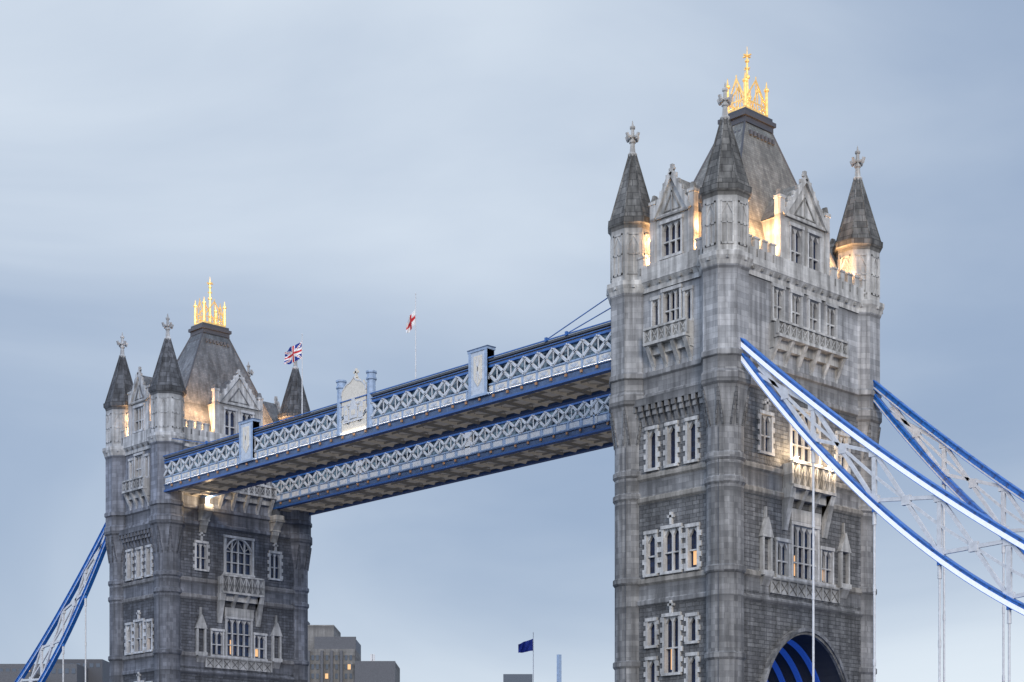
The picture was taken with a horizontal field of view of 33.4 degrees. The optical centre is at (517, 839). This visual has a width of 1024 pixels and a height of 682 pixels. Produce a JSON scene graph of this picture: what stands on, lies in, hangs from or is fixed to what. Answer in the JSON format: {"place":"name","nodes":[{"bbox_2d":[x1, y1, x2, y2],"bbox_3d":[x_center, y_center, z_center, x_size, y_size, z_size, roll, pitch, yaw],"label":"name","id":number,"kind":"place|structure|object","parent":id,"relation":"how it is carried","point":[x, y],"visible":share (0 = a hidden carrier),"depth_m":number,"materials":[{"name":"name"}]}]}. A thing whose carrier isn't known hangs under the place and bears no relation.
{"place":"outdoors","nodes":[
{"label":"outdoors","id":0,"kind":"place"},
{"bbox_2d":[102,282,311,681],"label":"tower","id":1,"kind":"structure","parent":0,"point":[224,598],"depth_m":200.19,"materials":[{"name":"grey stone"}]},
{"bbox_2d":[14,522,106,681],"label":"chain","id":2,"kind":"object","parent":1,"relation":"attached to","point":[96,555],"visible":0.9,"depth_m":212.21,"materials":[{"name":"white paint"}]},
{"bbox_2d":[0,622,561,681],"bbox_3d":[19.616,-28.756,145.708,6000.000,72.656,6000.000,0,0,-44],"label":"city buildings","id":3,"kind":"structure","parent":0,"point":[334,655],"depth_m":354.70,"materials":[{"name":"concrete"}]},
{"bbox_2d":[163,320,610,497],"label":"walkway","id":4,"kind":"structure","parent":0,"point":[485,386],"depth_m":164.85,"materials":[{"name":"metal"}]},
{"bbox_2d":[272,393,612,515],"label":"walkway","id":5,"kind":"structure","parent":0,"point":[576,428],"depth_m":181.98,"materials":[{"name":"metal"}]},
{"bbox_2d":[113,292,830,681],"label":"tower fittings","id":6,"kind":"object","parent":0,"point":[277,518],"visible":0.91,"depth_m":179.48,"materials":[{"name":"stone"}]},
{"bbox_2d":[0,0,1023,681],"label":"sky","id":7,"kind":"structure","parent":0,"point":[324,165],"materials":[{"name":"blue"}]},
{"bbox_2d":[606,51,884,681],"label":"tower","id":8,"kind":"structure","parent":0,"point":[722,253],"depth_m":139.96,"materials":[{"name":"grey stone"}]},
{"bbox_2d":[740,337,1023,681],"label":"chain","id":9,"kind":"object","parent":8,"relation":"attached to","point":[938,552],"visible":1,"depth_m":124.86,"materials":[{"name":"blue paint"}]},
{"bbox_2d":[873,380,1023,681],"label":"chain","id":10,"kind":"object","parent":8,"relation":"attached to","point":[950,447],"visible":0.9,"depth_m":141.65,"materials":[{"name":"white paint"}]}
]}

